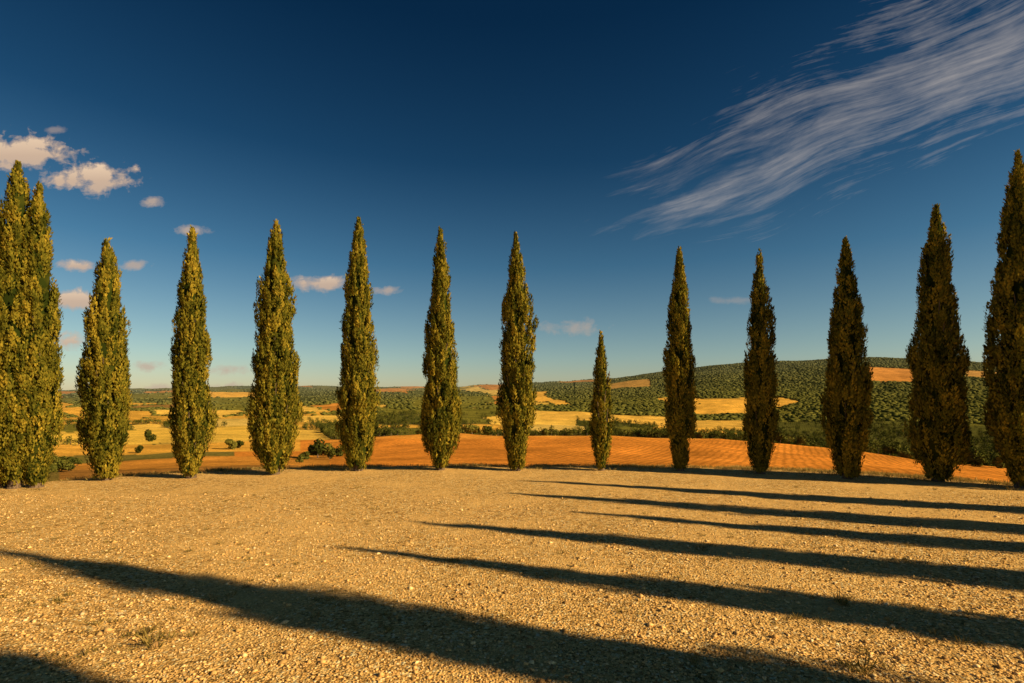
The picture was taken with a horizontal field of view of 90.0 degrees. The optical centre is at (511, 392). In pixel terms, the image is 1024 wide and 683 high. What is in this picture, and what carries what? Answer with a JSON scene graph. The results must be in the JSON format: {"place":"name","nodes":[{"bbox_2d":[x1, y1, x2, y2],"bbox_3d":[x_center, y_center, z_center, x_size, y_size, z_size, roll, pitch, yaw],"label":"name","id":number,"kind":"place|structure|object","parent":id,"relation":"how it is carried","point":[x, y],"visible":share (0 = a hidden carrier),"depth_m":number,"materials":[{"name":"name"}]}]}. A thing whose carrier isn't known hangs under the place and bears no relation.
{"place":"outdoors","nodes":[
{"label":"outdoors","id":0,"kind":"place"},
{"bbox_2d":[0,359,1023,682],"bbox_3d":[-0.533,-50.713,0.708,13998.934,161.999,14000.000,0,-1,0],"label":"ground terrain","id":1,"kind":"structure","parent":0,"point":[638,487],"depth_m":8.79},
{"bbox_2d":[0,159,65,488],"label":"cypress tree","id":2,"kind":"object","parent":1,"relation":"on","point":[31,413],"visible":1,"depth_m":15.30,"materials":[{"name":"green plant"}]},
{"bbox_2d":[46,464,56,472],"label":"shrub","id":3,"kind":"object","parent":1,"relation":"on","point":[53,467],"visible":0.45,"depth_m":82.96,"materials":[{"name":"green plant"}]},
{"bbox_2d":[48,454,72,471],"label":"shrub","id":4,"kind":"object","parent":1,"relation":"on","point":[59,462],"visible":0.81,"depth_m":87.93,"materials":[{"name":"green plant"}]},
{"bbox_2d":[60,456,75,470],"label":"shrub","id":5,"kind":"object","parent":1,"relation":"on","point":[72,459],"visible":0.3,"depth_m":90.82,"materials":[{"name":"green plant"}]},
{"bbox_2d":[74,457,82,465],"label":"shrub","id":6,"kind":"object","parent":1,"relation":"on","point":[77,461],"visible":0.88,"depth_m":113.76,"materials":[{"name":"green plant"}]},
{"bbox_2d":[73,237,133,480],"bbox_3d":[-13.489,-1.098,17.040,1.672,8.329,1.613,0,-1,0],"label":"cypress tree","id":7,"kind":"object","parent":1,"relation":"on","point":[103,381],"visible":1,"depth_m":16.72,"materials":[{"name":"green plant"}]},
{"bbox_2d":[134,445,143,452],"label":"shrub","id":8,"kind":"object","parent":1,"relation":"on","point":[139,448],"visible":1,"depth_m":161.03,"materials":[{"name":"green plant"}]},
{"bbox_2d":[144,429,156,441],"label":"shrub","id":9,"kind":"object","parent":1,"relation":"on","point":[149,437],"visible":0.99,"depth_m":213.53,"materials":[{"name":"green plant"}]},
{"bbox_2d":[167,225,218,478],"bbox_3d":[-10.911,-1.356,17.492,1.419,8.844,1.449,0,-1,27],"label":"cypress tree","id":10,"kind":"object","parent":1,"relation":"on","point":[194,416],"visible":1,"depth_m":17.17,"materials":[{"name":"green plant"}]},
{"bbox_2d":[224,439,237,448],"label":"shrub","id":11,"kind":"object","parent":1,"relation":"on","point":[231,443],"visible":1,"depth_m":178.59,"materials":[{"name":"green plant"}]},
{"bbox_2d":[235,440,244,447],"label":"shrub","id":12,"kind":"object","parent":1,"relation":"on","point":[240,443],"visible":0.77,"depth_m":184.67,"materials":[{"name":"green plant"}]},
{"bbox_2d":[245,219,303,474],"bbox_3d":[-8.559,-1.606,18.383,1.977,9.399,1.864,0,-1,0],"label":"cypress tree","id":13,"kind":"object","parent":1,"relation":"on","point":[275,409],"visible":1,"depth_m":18.01,"materials":[{"name":"green plant"}]},
{"bbox_2d":[295,455,303,462],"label":"shrub","id":14,"kind":"object","parent":1,"relation":"on","point":[299,459],"visible":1,"depth_m":110.40,"materials":[{"name":"green plant"}]},
{"bbox_2d":[298,451,310,458],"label":"shrub","id":15,"kind":"object","parent":1,"relation":"on","point":[305,454],"visible":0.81,"depth_m":134.43,"materials":[{"name":"green plant"}]},
{"bbox_2d":[307,438,324,457],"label":"shrub","id":16,"kind":"object","parent":1,"relation":"on","point":[316,448],"visible":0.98,"depth_m":139.22,"materials":[{"name":"green plant"}]},
{"bbox_2d":[321,443,333,454],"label":"shrub","id":17,"kind":"object","parent":1,"relation":"on","point":[328,447],"visible":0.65,"depth_m":147.38,"materials":[{"name":"green plant"}]},
{"bbox_2d":[327,449,335,458],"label":"shrub","id":18,"kind":"object","parent":1,"relation":"on","point":[331,454],"visible":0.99,"depth_m":131.69,"materials":[{"name":"green plant"}]},
{"bbox_2d":[330,445,342,456],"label":"shrub","id":19,"kind":"object","parent":1,"relation":"on","point":[338,452],"visible":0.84,"depth_m":141.33,"materials":[{"name":"green plant"}]},
{"bbox_2d":[335,216,381,470],"bbox_3d":[-5.801,-1.818,19.311,1.698,9.831,1.754,0,-1,0],"label":"cypress tree","id":20,"kind":"object","parent":1,"relation":"on","point":[358,401],"visible":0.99,"depth_m":18.95,"materials":[{"name":"green plant"}]},
{"bbox_2d":[419,226,462,469],"bbox_3d":[-2.711,-1.634,19.467,1.688,9.448,1.702,0,-1,0],"label":"cypress tree","id":21,"kind":"object","parent":1,"relation":"on","point":[440,416],"visible":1,"depth_m":19.10,"materials":[{"name":"green plant"}]},
{"bbox_2d":[463,424,479,433],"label":"shrub","id":22,"kind":"object","parent":1,"relation":"on","point":[471,428],"visible":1,"depth_m":226.52,"materials":[{"name":"green plant"}]},
{"bbox_2d":[482,425,491,434],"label":"shrub","id":23,"kind":"object","parent":1,"relation":"on","point":[487,430],"visible":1,"depth_m":228.16,"materials":[{"name":"green plant"}]},
{"bbox_2d":[0,493,1023,682],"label":"gravel stones","id":24,"kind":"object","parent":1,"relation":"on","point":[531,661],"visible":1,"depth_m":6.34,"materials":[{"name":"beige gravel"}]},
{"bbox_2d":[0,484,1023,681],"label":"weeds","id":25,"kind":"object","parent":1,"relation":"on","point":[146,643],"visible":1,"depth_m":6.20,"materials":[{"name":"green plant"}]},
{"bbox_2d":[495,231,539,470],"bbox_3d":[0.181,-1.537,19.415,1.540,9.306,1.616,0,-1,25],"label":"cypress tree","id":26,"kind":"object","parent":1,"relation":"on","point":[517,396],"visible":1,"depth_m":19.14,"materials":[{"name":"green plant"}]},
{"bbox_2d":[59,357,999,424],"bbox_3d":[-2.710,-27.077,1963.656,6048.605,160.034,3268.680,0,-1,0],"label":"hillside woodland","id":27,"kind":"object","parent":1,"relation":"on","point":[800,386],"visible":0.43,"depth_m":960.10,"materials":[{"name":"green plant"}]},
{"bbox_2d":[61,409,1006,467],"bbox_3d":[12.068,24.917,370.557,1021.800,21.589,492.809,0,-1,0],"label":"valley woodland","id":28,"kind":"object","parent":1,"relation":"on","point":[325,428],"visible":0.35,"depth_m":323.18,"materials":[{"name":"green plant"}]},
{"bbox_2d":[541,428,548,434],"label":"shrub","id":29,"kind":"object","parent":1,"relation":"on","point":[544,431],"visible":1,"depth_m":234.19,"materials":[{"name":"green plant"}]},
{"bbox_2d":[588,330,614,470],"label":"cypress tree","id":30,"kind":"object","parent":1,"relation":"on","point":[601,411],"visible":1,"depth_m":19.11,"materials":[{"name":"green plant"}]},
{"bbox_2d":[635,430,642,436],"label":"shrub","id":31,"kind":"object","parent":1,"relation":"on","point":[639,433],"visible":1,"depth_m":232.04,"materials":[{"name":"green plant"}]},
{"bbox_2d":[661,246,698,470],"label":"cypress tree","id":32,"kind":"object","parent":1,"relation":"on","point":[679,362],"visible":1,"depth_m":19.05,"materials":[{"name":"green plant"}]},
{"bbox_2d":[695,432,704,438],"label":"shrub","id":33,"kind":"object","parent":1,"relation":"on","point":[700,435],"visible":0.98,"depth_m":220.69,"materials":[{"name":"green plant"}]},
{"bbox_2d":[740,248,780,473],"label":"cypress tree","id":34,"kind":"object","parent":1,"relation":"on","point":[760,420],"visible":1,"depth_m":18.49,"materials":[{"name":"green plant"}]},
{"bbox_2d":[775,431,785,442],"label":"shrub","id":35,"kind":"object","parent":1,"relation":"on","point":[780,438],"visible":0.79,"depth_m":204.68,"materials":[{"name":"green plant"}]},
{"bbox_2d":[795,435,805,444],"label":"shrub","id":36,"kind":"object","parent":1,"relation":"on","point":[800,439],"visible":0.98,"depth_m":201.48,"materials":[{"name":"green plant"}]},
{"bbox_2d":[818,235,873,478],"bbox_3d":[11.444,-1.145,17.480,1.649,8.470,1.732,0,-1,0],"label":"cypress tree","id":37,"kind":"object","parent":1,"relation":"on","point":[848,397],"visible":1,"depth_m":17.16,"materials":[{"name":"green plant"}]},
{"bbox_2d":[881,443,899,455],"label":"shrub","id":38,"kind":"object","parent":1,"relation":"on","point":[890,449],"visible":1,"depth_m":180.71,"materials":[{"name":"green plant"}]},
{"bbox_2d":[898,449,913,458],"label":"shrub","id":39,"kind":"object","parent":1,"relation":"on","point":[903,453],"visible":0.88,"depth_m":176.79,"materials":[{"name":"green plant"}]},
{"bbox_2d":[902,203,973,481],"bbox_3d":[13.989,-1.602,16.856,1.876,9.345,1.736,1,-1,-38],"label":"cypress tree","id":40,"kind":"object","parent":1,"relation":"on","point":[939,437],"visible":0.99,"depth_m":16.48,"materials":[{"name":"green plant"}]},
{"bbox_2d":[967,449,987,465],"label":"shrub","id":41,"kind":"object","parent":1,"relation":"on","point":[976,458],"visible":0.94,"depth_m":156.13,"materials":[{"name":"green plant"}]},
{"bbox_2d":[991,455,1005,468],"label":"shrub","id":42,"kind":"object","parent":1,"relation":"on","point":[997,461],"visible":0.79,"depth_m":151.59,"materials":[{"name":"green plant"}]},
{"bbox_2d":[979,148,1023,488],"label":"cypress tree","id":43,"kind":"object","parent":1,"relation":"on","point":[1005,381],"visible":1,"depth_m":15.52,"materials":[{"name":"green plant"}]},
{"bbox_2d":[0,462,1023,489],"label":"verge grass","id":44,"kind":"structure","parent":0,"point":[776,468],"depth_m":19.54,"materials":[{"name":"brown plant"}]},
{"bbox_2d":[0,0,1023,389],"label":"sky","id":45,"kind":"structure","parent":0,"point":[612,137],"materials":[{"name":"blue"}]}
]}

